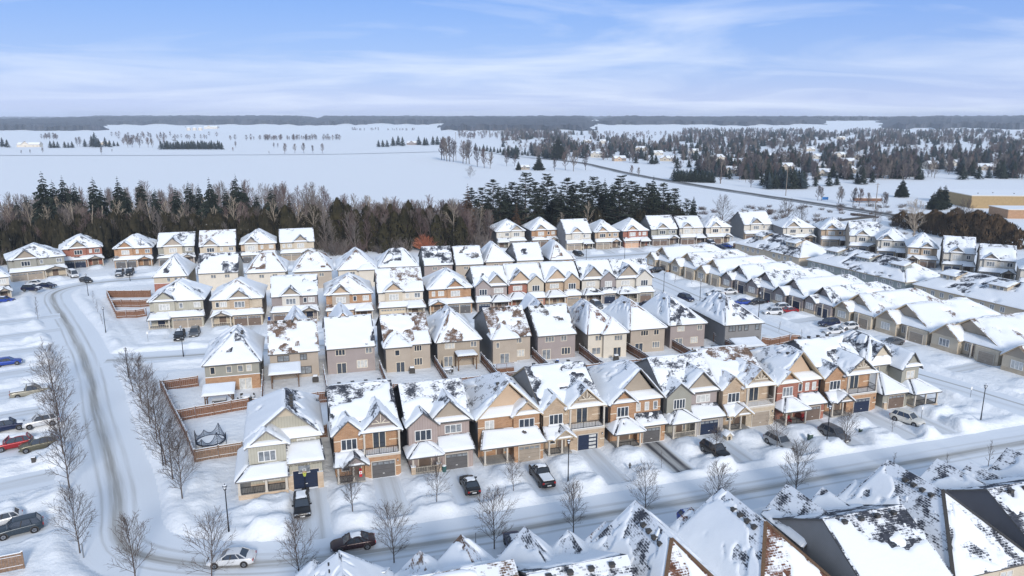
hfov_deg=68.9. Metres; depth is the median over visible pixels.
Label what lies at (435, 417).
house
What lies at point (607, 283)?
window
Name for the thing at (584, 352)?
fence
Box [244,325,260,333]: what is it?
driveway
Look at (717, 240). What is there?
garage door
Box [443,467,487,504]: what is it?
driveway
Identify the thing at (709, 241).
parked suv
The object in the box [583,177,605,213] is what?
pine tree
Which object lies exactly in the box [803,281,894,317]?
bungalow
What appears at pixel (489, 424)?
window
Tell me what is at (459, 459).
garage door
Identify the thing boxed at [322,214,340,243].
cedar tree
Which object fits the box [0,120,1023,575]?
ground
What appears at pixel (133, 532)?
bare tree
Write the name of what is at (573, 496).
bare tree
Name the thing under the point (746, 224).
house
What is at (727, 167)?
house
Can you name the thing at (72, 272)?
parked van
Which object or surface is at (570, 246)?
garage door
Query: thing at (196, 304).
window
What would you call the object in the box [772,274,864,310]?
bungalow
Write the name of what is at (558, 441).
front door
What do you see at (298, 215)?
pale bare tree
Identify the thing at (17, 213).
bare tree
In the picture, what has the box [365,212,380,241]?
cedar tree
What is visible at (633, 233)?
house
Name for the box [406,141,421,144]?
barn
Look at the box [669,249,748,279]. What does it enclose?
bungalow
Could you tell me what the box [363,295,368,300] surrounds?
window
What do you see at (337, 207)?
cedar tree
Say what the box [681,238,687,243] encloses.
garage door
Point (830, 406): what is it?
street lamp
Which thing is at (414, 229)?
cedar tree
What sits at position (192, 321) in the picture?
garage door
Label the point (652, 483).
bare tree
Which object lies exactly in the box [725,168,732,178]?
spruce tree
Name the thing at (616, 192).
pine tree
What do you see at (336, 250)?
underbrush
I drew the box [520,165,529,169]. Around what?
shed
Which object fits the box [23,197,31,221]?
spruce tree
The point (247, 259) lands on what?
garage door
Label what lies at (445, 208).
cedar tree
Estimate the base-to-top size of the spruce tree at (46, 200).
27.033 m
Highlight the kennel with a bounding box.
[721,429,733,440]
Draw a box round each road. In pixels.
[32,247,1023,575]
[100,336,376,366]
[234,151,534,157]
[609,258,1023,415]
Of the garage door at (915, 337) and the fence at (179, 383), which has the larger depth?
the garage door at (915, 337)
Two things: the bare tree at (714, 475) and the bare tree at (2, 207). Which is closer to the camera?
the bare tree at (714, 475)
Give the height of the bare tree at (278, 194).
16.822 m
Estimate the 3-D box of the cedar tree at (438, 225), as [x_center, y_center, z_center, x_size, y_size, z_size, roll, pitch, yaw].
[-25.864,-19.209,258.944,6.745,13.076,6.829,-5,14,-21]
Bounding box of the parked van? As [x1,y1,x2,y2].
[67,268,78,277]
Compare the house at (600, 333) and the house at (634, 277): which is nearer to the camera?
the house at (600, 333)
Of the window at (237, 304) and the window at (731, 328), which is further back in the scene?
the window at (237, 304)
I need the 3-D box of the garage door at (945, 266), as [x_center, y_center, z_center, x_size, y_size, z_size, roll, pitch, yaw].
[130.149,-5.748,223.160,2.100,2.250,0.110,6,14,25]
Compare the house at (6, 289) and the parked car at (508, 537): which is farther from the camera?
the house at (6, 289)
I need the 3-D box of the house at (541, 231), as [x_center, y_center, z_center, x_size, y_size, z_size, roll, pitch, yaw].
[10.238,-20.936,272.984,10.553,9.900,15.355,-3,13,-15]
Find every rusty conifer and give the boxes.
[462,184,476,240]
[511,203,520,225]
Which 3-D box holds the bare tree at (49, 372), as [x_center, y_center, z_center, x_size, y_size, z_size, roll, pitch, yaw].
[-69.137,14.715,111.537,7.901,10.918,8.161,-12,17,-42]
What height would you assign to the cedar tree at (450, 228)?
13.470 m
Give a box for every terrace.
[734,231,825,265]
[806,246,939,288]
[912,268,1023,313]
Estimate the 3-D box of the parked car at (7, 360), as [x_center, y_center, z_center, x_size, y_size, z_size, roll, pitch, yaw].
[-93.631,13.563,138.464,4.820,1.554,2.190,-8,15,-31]
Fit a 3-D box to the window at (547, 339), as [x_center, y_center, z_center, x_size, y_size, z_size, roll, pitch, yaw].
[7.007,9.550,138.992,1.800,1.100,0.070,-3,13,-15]
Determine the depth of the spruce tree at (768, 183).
483.35 m
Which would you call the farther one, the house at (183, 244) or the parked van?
the house at (183, 244)
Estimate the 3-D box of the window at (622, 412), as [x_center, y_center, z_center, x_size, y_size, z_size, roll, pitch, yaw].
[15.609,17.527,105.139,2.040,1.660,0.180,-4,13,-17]
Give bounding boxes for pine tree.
[461,187,484,223]
[473,187,492,218]
[483,179,504,210]
[488,188,514,222]
[496,181,526,214]
[498,185,508,207]
[505,172,543,224]
[508,188,528,208]
[520,182,548,218]
[532,173,559,214]
[533,185,552,215]
[545,178,585,222]
[552,186,558,205]
[554,187,584,219]
[560,184,590,220]
[565,180,594,217]
[580,189,600,216]
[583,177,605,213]
[591,184,611,214]
[601,182,609,208]
[601,188,620,223]
[603,175,638,223]
[607,184,616,210]
[612,188,638,221]
[623,180,643,217]
[625,184,649,214]
[636,187,652,210]
[639,183,657,211]
[644,177,659,210]
[645,183,681,215]
[658,193,679,214]
[668,188,686,213]
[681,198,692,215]
[689,197,699,216]
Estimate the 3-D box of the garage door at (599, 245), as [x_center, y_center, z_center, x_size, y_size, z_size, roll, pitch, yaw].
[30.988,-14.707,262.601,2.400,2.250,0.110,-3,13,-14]
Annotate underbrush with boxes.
[0,213,700,265]
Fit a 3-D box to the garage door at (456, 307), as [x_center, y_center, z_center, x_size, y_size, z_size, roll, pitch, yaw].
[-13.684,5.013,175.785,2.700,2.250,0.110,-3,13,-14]
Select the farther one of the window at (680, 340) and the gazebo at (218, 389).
the window at (680, 340)
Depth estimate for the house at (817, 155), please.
849.28 m
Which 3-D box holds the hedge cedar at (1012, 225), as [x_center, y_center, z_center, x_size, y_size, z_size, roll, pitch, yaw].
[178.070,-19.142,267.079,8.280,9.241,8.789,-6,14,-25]
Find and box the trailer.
[852,197,881,201]
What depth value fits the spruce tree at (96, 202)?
270.59 m
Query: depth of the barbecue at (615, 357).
138.11 m
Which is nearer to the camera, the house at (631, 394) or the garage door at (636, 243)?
the house at (631, 394)
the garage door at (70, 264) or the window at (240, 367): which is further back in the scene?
the garage door at (70, 264)
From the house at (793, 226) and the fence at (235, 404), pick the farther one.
the house at (793, 226)
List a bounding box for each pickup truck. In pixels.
[9,383,49,397]
[528,463,555,488]
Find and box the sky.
[0,0,1023,117]
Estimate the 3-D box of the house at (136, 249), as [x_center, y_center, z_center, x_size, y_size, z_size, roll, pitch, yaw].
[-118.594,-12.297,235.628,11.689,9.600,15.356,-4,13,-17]
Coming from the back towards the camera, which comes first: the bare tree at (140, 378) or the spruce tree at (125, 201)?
the spruce tree at (125, 201)
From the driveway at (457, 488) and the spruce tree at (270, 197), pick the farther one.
the spruce tree at (270, 197)
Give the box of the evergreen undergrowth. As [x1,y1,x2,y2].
[0,202,686,264]
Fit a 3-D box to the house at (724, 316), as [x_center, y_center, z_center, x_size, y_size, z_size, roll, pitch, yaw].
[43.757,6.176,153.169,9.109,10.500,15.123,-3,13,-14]
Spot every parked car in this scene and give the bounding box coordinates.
[0,296,15,301]
[0,356,22,365]
[0,506,22,524]
[25,279,43,284]
[37,281,56,287]
[79,276,92,282]
[206,547,256,569]
[330,530,375,551]
[459,475,480,495]
[503,530,518,545]
[705,289,724,294]
[715,244,726,248]
[721,288,737,294]
[722,243,732,247]
[734,298,750,304]
[749,298,767,304]
[782,306,798,312]
[821,326,844,333]
[838,321,859,330]
[884,336,904,344]
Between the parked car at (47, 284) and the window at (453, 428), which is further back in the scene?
the parked car at (47, 284)
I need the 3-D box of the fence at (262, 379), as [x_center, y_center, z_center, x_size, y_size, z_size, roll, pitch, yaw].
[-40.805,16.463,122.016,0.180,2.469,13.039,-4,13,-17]
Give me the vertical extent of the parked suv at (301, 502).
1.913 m
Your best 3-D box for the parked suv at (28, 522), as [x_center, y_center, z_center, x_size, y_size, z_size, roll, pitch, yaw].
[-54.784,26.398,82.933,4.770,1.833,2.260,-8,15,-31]
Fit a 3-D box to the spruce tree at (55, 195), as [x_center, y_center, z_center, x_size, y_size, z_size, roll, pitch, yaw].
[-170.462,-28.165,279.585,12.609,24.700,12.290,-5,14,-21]
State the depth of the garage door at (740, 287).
196.61 m
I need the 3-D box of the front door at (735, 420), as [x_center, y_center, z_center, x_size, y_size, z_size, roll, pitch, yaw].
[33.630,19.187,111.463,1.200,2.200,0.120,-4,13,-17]
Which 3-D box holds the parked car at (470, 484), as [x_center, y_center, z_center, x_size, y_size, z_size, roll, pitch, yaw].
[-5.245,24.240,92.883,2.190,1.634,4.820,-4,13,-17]
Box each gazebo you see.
[201,381,235,404]
[268,361,300,388]
[729,336,766,347]
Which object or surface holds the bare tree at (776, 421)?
on the ground
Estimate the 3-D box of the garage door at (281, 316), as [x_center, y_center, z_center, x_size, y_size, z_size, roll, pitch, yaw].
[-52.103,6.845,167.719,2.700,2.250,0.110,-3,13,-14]
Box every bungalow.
[645,244,721,271]
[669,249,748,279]
[695,255,776,286]
[720,261,802,293]
[745,267,833,301]
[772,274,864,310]
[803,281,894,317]
[833,288,939,329]
[874,297,1000,344]
[929,312,1023,365]
[1000,344,1023,375]
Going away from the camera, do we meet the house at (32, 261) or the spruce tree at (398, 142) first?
the house at (32, 261)
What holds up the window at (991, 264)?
in the house at (997, 260)
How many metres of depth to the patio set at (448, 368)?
131.49 m
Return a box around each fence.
[0,550,24,572]
[106,289,150,317]
[111,298,148,306]
[160,380,194,460]
[162,375,198,389]
[177,396,248,420]
[194,441,242,461]
[252,347,758,402]
[260,369,263,396]
[320,424,327,437]
[323,364,326,385]
[379,360,387,378]
[434,356,448,378]
[480,352,497,372]
[532,347,549,363]
[579,344,603,363]
[626,342,650,358]
[672,339,690,353]
[713,333,734,344]
[761,333,800,345]
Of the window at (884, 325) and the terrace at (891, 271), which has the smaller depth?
the window at (884, 325)
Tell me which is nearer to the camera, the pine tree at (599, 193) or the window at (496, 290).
the window at (496, 290)
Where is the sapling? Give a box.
[986,441,994,465]
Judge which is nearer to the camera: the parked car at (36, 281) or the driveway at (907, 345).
the driveway at (907, 345)
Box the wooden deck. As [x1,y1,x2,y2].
[493,362,513,371]
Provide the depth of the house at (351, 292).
170.85 m
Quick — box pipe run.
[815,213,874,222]
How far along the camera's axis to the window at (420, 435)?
97.26 m
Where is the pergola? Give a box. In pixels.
[454,349,477,370]
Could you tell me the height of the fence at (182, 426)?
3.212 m
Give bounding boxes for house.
[0,266,12,297]
[3,242,67,281]
[58,233,104,268]
[112,233,157,267]
[146,278,212,329]
[152,253,196,291]
[156,231,198,265]
[197,252,243,289]
[199,229,237,252]
[201,324,264,389]
[209,276,267,327]
[234,387,325,500]
[239,228,276,262]
[245,252,288,289]
[267,305,319,379]
[270,274,319,320]
[279,228,315,260]
[292,251,333,287]
[294,550,393,575]
[322,302,375,373]
[323,272,374,318]
[325,378,403,484]
[335,247,377,285]
[373,266,426,314]
[375,248,418,268]
[375,312,431,372]
[393,378,475,474]
[394,534,518,575]
[418,246,452,276]
[422,267,474,314]
[427,304,481,366]
[451,245,483,277]
[462,371,547,465]
[465,265,511,312]
[473,305,531,363]
[481,241,514,265]
[489,218,526,247]
[496,526,635,575]
[502,262,545,305]
[505,242,543,262]
[511,359,606,456]
[519,292,576,359]
[521,217,558,246]
[539,260,582,305]
[541,239,575,261]
[556,218,594,250]
[569,298,629,357]
[574,259,616,303]
[584,500,717,575]
[587,359,668,447]
[589,219,621,248]
[591,151,602,157]
[602,295,667,351]
[608,258,655,301]
[611,217,651,247]
[612,155,625,160]
[633,352,726,439]
[635,146,646,151]
[639,215,679,245]
[641,291,707,347]
[653,150,663,154]
[660,155,674,160]
[669,486,830,575]
[673,215,706,243]
[686,343,776,430]
[689,291,764,345]
[700,214,733,243]
[711,154,724,160]
[726,166,736,173]
[729,211,773,238]
[750,344,827,425]
[761,483,953,575]
[771,215,816,243]
[781,163,794,171]
[783,334,879,417]
[804,147,815,150]
[812,153,821,158]
[812,216,845,246]
[815,168,830,175]
[831,152,847,157]
[837,459,1023,575]
[840,329,941,409]
[842,158,854,165]
[844,221,879,251]
[874,227,906,257]
[904,232,939,267]
[921,160,938,168]
[921,459,1023,548]
[939,235,975,271]
[975,243,1016,279]
[976,163,995,169]
[987,447,1023,477]
[1015,258,1023,281]
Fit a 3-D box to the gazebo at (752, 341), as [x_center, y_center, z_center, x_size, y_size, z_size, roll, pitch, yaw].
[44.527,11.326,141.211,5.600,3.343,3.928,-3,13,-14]
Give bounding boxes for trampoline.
[194,423,226,449]
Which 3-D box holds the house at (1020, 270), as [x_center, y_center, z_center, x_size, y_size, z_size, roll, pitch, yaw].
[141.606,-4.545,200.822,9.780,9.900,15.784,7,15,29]
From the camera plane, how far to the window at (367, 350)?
132.42 m
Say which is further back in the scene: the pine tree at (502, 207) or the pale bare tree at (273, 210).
the pine tree at (502, 207)
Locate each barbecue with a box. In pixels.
[312,374,318,381]
[409,366,414,373]
[613,354,618,360]
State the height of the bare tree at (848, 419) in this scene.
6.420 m
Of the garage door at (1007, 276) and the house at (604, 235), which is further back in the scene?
the house at (604, 235)
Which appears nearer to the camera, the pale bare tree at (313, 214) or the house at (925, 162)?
the pale bare tree at (313, 214)
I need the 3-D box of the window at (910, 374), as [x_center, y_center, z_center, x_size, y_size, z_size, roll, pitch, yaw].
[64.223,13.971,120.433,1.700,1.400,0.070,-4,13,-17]
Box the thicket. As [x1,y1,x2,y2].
[0,181,495,252]
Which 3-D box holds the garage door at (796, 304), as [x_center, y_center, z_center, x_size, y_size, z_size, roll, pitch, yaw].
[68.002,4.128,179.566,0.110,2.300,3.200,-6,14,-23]
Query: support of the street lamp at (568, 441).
on the ground
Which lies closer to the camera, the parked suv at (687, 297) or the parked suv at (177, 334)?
the parked suv at (177, 334)
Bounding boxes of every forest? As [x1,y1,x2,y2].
[0,115,202,118]
[0,117,108,130]
[83,115,320,125]
[315,115,448,124]
[404,115,607,117]
[437,115,597,130]
[593,115,826,125]
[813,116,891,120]
[876,115,1023,129]
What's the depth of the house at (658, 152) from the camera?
922.49 m
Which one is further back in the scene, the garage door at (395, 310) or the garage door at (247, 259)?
the garage door at (247, 259)
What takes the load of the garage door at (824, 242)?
in the house at (830, 231)
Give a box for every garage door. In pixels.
[11,273,27,281]
[27,271,43,279]
[65,261,74,268]
[74,260,86,267]
[115,261,126,267]
[126,260,136,267]
[159,259,167,265]
[173,318,187,328]
[187,317,202,327]
[234,316,247,325]
[242,256,251,262]
[248,315,261,325]
[273,313,285,320]
[282,254,291,260]
[291,254,300,260]
[292,467,319,488]
[371,459,395,478]
[381,308,392,314]
[393,308,404,313]
[445,451,467,469]
[448,304,459,313]
[460,304,470,312]
[478,303,490,311]
[518,444,539,461]
[540,241,546,246]
[567,297,578,305]
[568,244,574,250]
[574,244,580,249]
[577,432,597,450]
[597,243,602,248]
[603,243,609,248]
[604,294,615,303]
[625,242,631,247]
[632,241,638,247]
[640,293,651,301]
[642,426,660,442]
[653,240,659,245]
[660,239,666,245]
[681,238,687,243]
[685,270,691,279]
[688,238,693,243]
[699,418,718,435]
[709,277,716,286]
[715,238,720,243]
[735,283,743,293]
[751,410,769,426]
[761,291,770,301]
[790,299,799,310]
[806,405,820,420]
[816,306,827,317]
[822,240,829,245]
[829,240,837,245]
[852,397,869,412]
[855,316,867,329]
[887,394,904,408]
[908,331,923,344]
[919,260,927,267]
[927,261,934,267]
[943,265,951,270]
[952,265,959,269]
[977,350,994,365]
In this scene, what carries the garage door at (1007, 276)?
in the house at (997, 260)
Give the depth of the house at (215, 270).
196.21 m
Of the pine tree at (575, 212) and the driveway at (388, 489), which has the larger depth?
the pine tree at (575, 212)
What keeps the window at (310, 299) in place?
in the house at (290, 291)
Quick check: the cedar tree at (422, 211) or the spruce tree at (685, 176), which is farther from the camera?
the spruce tree at (685, 176)
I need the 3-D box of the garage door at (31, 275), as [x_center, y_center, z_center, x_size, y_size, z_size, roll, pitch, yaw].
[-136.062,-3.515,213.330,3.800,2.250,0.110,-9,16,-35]
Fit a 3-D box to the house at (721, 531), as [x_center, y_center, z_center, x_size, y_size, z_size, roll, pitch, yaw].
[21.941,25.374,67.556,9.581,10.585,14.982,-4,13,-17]
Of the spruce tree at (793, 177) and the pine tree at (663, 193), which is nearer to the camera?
the pine tree at (663, 193)
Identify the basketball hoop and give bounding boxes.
[298,465,309,491]
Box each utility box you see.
[31,456,35,462]
[807,433,812,439]
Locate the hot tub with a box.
[212,396,226,402]
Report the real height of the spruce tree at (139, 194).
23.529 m
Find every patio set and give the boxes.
[237,393,254,401]
[443,366,453,374]
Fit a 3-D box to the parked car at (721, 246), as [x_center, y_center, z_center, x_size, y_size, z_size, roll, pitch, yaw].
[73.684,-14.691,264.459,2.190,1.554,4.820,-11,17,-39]
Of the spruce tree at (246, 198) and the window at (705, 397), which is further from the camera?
the spruce tree at (246, 198)
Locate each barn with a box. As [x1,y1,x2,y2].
[16,141,42,146]
[204,125,217,128]
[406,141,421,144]
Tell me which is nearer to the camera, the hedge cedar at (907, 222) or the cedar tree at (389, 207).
the cedar tree at (389, 207)
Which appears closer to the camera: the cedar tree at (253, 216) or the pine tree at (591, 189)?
the cedar tree at (253, 216)
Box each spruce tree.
[13,199,23,220]
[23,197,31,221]
[29,173,60,224]
[49,182,62,212]
[56,178,75,213]
[68,182,86,208]
[87,177,105,220]
[89,132,99,146]
[98,189,110,215]
[102,137,108,146]
[109,176,131,214]
[119,189,134,217]
[135,180,149,214]
[147,189,163,221]
[168,188,185,216]
[183,181,198,215]
[194,185,204,214]
[197,178,223,221]
[221,189,234,220]
[229,177,246,220]
[241,183,251,209]
[252,193,260,212]
[265,190,278,213]
[395,136,400,145]
[515,162,521,169]
[532,154,545,169]
[549,137,566,159]
[647,153,656,163]
[674,157,679,167]
[678,170,683,181]
[682,171,687,181]
[686,171,691,181]
[691,168,698,181]
[692,151,696,160]
[700,169,705,181]
[709,173,715,182]
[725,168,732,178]
[741,164,750,178]
[757,175,764,185]
[763,171,774,188]
[771,174,780,188]
[776,167,783,186]
[779,169,791,188]
[787,167,799,188]
[796,171,807,188]
[811,164,820,179]
[812,177,818,185]
[825,173,834,185]
[830,167,835,176]
[833,176,839,184]
[853,171,858,182]
[854,166,868,183]
[868,172,875,182]
[894,178,909,197]
[925,192,939,209]
[935,187,947,209]
[942,185,952,208]
[956,165,968,178]
[975,166,983,178]
[992,162,1000,176]
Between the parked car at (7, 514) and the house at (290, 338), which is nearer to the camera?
the parked car at (7, 514)
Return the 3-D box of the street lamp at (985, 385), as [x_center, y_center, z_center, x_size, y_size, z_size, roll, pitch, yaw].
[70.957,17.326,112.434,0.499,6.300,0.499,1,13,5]
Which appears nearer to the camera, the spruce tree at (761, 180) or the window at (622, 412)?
the window at (622, 412)
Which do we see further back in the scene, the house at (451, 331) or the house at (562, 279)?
the house at (562, 279)
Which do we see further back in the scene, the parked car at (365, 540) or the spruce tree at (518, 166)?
the spruce tree at (518, 166)
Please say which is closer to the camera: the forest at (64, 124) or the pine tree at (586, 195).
the pine tree at (586, 195)
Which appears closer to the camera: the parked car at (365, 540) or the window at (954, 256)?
the parked car at (365, 540)
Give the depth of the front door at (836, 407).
116.74 m
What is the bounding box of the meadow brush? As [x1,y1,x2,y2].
[697,202,916,234]
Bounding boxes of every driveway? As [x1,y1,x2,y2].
[0,313,60,324]
[0,327,59,338]
[0,343,59,356]
[0,365,53,378]
[0,382,56,399]
[0,406,40,418]
[0,425,79,458]
[0,468,55,495]
[0,513,56,545]
[13,279,44,286]
[66,268,86,272]
[167,327,201,338]
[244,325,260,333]
[293,487,333,542]
[372,476,410,518]
[432,554,442,559]
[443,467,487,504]
[461,313,473,321]
[485,546,506,558]
[517,460,564,495]
[577,448,629,483]
[600,249,616,253]
[628,248,644,251]
[641,441,695,472]
[689,285,713,289]
[697,433,757,462]
[751,425,812,455]
[788,316,823,322]
[806,419,865,445]
[854,411,919,439]
[887,407,956,433]
[895,342,916,347]
[944,362,990,371]
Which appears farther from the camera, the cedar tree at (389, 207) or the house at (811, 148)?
the house at (811, 148)
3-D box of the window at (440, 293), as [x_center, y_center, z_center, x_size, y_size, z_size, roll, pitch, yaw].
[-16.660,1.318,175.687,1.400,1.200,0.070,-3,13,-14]
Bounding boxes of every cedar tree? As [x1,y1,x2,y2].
[249,212,257,221]
[274,205,293,245]
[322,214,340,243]
[325,197,347,238]
[340,203,351,221]
[341,212,357,243]
[346,209,364,234]
[354,219,370,251]
[360,205,373,231]
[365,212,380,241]
[374,207,382,222]
[376,222,393,252]
[383,203,398,231]
[385,210,406,247]
[394,208,417,250]
[402,200,415,234]
[407,211,425,248]
[418,208,431,240]
[426,205,434,224]
[426,214,445,245]
[435,203,452,245]
[443,211,462,246]
[451,215,470,245]
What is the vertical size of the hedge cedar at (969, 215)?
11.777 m
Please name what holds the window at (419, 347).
in the house at (404, 342)
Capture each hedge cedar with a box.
[891,213,900,222]
[893,211,908,225]
[902,213,915,228]
[910,212,927,231]
[917,212,936,233]
[925,211,946,234]
[929,209,940,226]
[935,211,962,236]
[942,212,971,235]
[948,207,963,216]
[953,211,981,236]
[962,212,993,242]
[976,215,1001,243]
[984,217,1013,244]
[991,213,1007,234]
[993,222,1021,244]
[1006,229,1023,249]
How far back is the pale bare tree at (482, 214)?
278.60 m
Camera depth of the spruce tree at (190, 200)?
285.92 m
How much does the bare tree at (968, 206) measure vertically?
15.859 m
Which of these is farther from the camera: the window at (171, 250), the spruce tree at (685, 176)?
the spruce tree at (685, 176)
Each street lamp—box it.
[222,483,229,531]
[567,439,570,481]
[826,404,831,438]
[980,384,987,419]
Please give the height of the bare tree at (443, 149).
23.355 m
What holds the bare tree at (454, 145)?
on the ground
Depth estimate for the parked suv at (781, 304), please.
178.87 m
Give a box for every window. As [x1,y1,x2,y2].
[0,279,5,283]
[21,261,30,266]
[74,250,82,254]
[121,250,129,254]
[159,304,169,310]
[169,248,176,252]
[193,302,200,306]
[210,367,214,374]
[220,302,226,306]
[226,366,231,372]
[234,301,244,307]
[237,365,243,371]
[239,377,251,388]
[246,364,251,370]
[258,449,275,461]
[277,355,289,361]
[286,298,295,304]
[297,243,303,247]
[297,437,315,441]
[299,366,311,373]
[300,354,306,359]
[308,297,314,301]
[335,349,344,355]
[336,297,345,302]
[337,362,346,373]
[340,438,357,451]
[357,359,367,367]
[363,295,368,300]
[365,347,371,353]
[372,432,385,448]
[389,294,398,299]
[395,350,399,355]
[396,361,404,371]
[414,292,419,297]
[414,345,421,350]
[414,357,422,365]
[415,429,431,441]
[438,291,443,295]
[444,343,454,348]
[444,356,452,366]
[445,423,461,433]
[451,290,459,296]
[470,341,476,346]
[479,289,486,295]
[485,420,493,428]
[494,288,502,292]
[500,353,508,362]
[513,286,521,290]
[517,349,524,356]
[519,417,533,427]
[532,285,539,290]
[542,349,550,359]
[545,336,553,342]
[548,413,563,425]
[550,283,558,288]
[561,335,566,340]
[561,347,569,354]
[568,283,575,288]
[576,408,587,422]
[586,281,594,286]
[592,347,600,354]
[595,335,601,340]
[605,281,611,286]
[613,347,620,356]
[614,335,622,340]
[616,406,628,418]
[621,280,629,284]
[635,343,642,350]
[636,402,640,411]
[640,330,647,335]
[641,280,647,285]
[644,401,648,410]
[652,341,659,347]
[653,400,657,408]
[673,398,685,409]
[675,338,682,343]
[677,326,684,331]
[690,336,697,342]
[696,394,709,402]
[727,392,739,403]
[729,326,735,331]
[748,286,754,292]
[748,387,758,401]
[775,294,781,301]
[781,386,792,397]
[798,383,802,391]
[805,302,812,309]
[805,382,809,390]
[812,381,815,389]
[828,380,840,390]
[837,310,845,317]
[849,375,858,388]
[881,321,889,329]
[905,370,914,378]
[923,250,929,254]
[938,337,949,347]
[953,254,960,259]
[964,342,969,350]
[986,261,994,266]
[999,569,1013,575]
[1010,359,1023,370]
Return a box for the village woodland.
[500,127,1023,179]
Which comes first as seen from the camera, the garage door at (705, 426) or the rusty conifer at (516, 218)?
the garage door at (705, 426)
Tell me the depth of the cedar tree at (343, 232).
256.66 m
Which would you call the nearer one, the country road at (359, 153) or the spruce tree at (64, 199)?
the spruce tree at (64, 199)
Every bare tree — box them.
[0,203,7,223]
[4,203,18,220]
[12,206,23,221]
[20,201,34,225]
[21,349,77,412]
[31,342,67,384]
[31,414,91,487]
[33,379,79,452]
[42,205,51,218]
[43,481,97,552]
[59,210,76,228]
[63,200,79,215]
[76,218,87,232]
[107,510,155,575]
[109,200,125,214]
[113,347,144,388]
[123,353,151,403]
[125,361,167,423]
[130,391,191,460]
[136,380,175,438]
[140,180,150,201]
[149,413,192,475]
[157,429,198,498]
[159,200,172,217]
[163,186,180,207]
[176,505,236,575]
[213,183,221,201]
[225,194,237,219]
[231,201,252,235]
[238,180,253,201]
[269,198,279,229]
[271,513,316,572]
[273,186,284,203]
[280,183,288,204]
[289,193,297,213]
[292,205,304,225]
[296,203,309,219]
[304,182,315,199]
[305,204,318,226]
[323,193,331,214]
[338,459,363,511]
[344,211,357,248]
[366,203,381,231]
[370,499,417,562]
[412,207,426,238]
[413,233,436,247]
[419,455,451,501]
[425,194,433,208]
[432,200,444,214]
[440,140,446,159]
[441,137,449,160]
[442,199,460,245]
[444,136,453,160]
[449,140,457,161]
[455,202,470,227]
[458,140,465,157]
[462,142,470,163]
[464,139,472,163]
[473,145,479,166]
[474,484,522,548]
[478,204,485,231]
[480,149,486,167]
[487,152,493,166]
[499,454,524,490]
[557,476,589,532]
[562,152,567,169]
[569,150,577,170]
[582,154,587,169]
[583,202,593,222]
[622,460,663,508]
[699,461,737,496]
[708,423,725,452]
[713,195,736,219]
[748,172,753,183]
[765,410,788,444]
[774,198,800,220]
[779,438,820,488]
[794,204,808,220]
[801,166,808,179]
[810,160,816,177]
[816,186,820,200]
[834,406,861,442]
[835,186,843,202]
[851,187,858,201]
[856,188,863,203]
[864,166,870,179]
[869,206,882,222]
[881,191,887,203]
[900,163,907,179]
[901,198,928,235]
[947,157,953,174]
[954,198,982,228]
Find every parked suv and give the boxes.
[0,417,24,430]
[0,432,32,452]
[0,512,43,540]
[18,433,57,453]
[20,284,42,291]
[22,411,59,429]
[115,268,124,276]
[125,267,134,275]
[173,328,185,340]
[188,325,200,337]
[292,489,311,518]
[572,250,583,256]
[589,299,603,308]
[650,266,664,272]
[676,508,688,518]
[677,292,694,301]
[699,437,730,457]
[706,239,715,244]
[761,306,783,314]
[763,430,795,450]
[769,302,789,307]
[817,317,840,326]
[817,422,850,441]
[889,407,925,426]
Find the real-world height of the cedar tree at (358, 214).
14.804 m
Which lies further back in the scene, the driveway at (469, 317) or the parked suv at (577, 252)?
the parked suv at (577, 252)
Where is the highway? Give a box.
[535,158,900,216]
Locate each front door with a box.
[0,291,8,296]
[52,269,58,275]
[92,259,98,264]
[143,259,148,264]
[157,320,165,325]
[219,317,226,323]
[306,311,313,317]
[418,458,431,466]
[433,305,440,311]
[496,448,505,454]
[552,298,558,302]
[557,439,565,446]
[619,435,629,439]
[675,424,685,431]
[733,416,739,423]
[834,403,840,409]
[968,344,974,356]
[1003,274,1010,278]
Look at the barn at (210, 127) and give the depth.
2935.42 m
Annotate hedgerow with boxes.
[40,126,687,143]
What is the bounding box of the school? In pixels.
[938,189,1023,218]
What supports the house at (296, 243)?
on the ground
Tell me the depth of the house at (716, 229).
274.86 m
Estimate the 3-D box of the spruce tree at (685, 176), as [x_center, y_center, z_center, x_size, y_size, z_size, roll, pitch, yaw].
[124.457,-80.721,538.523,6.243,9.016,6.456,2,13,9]

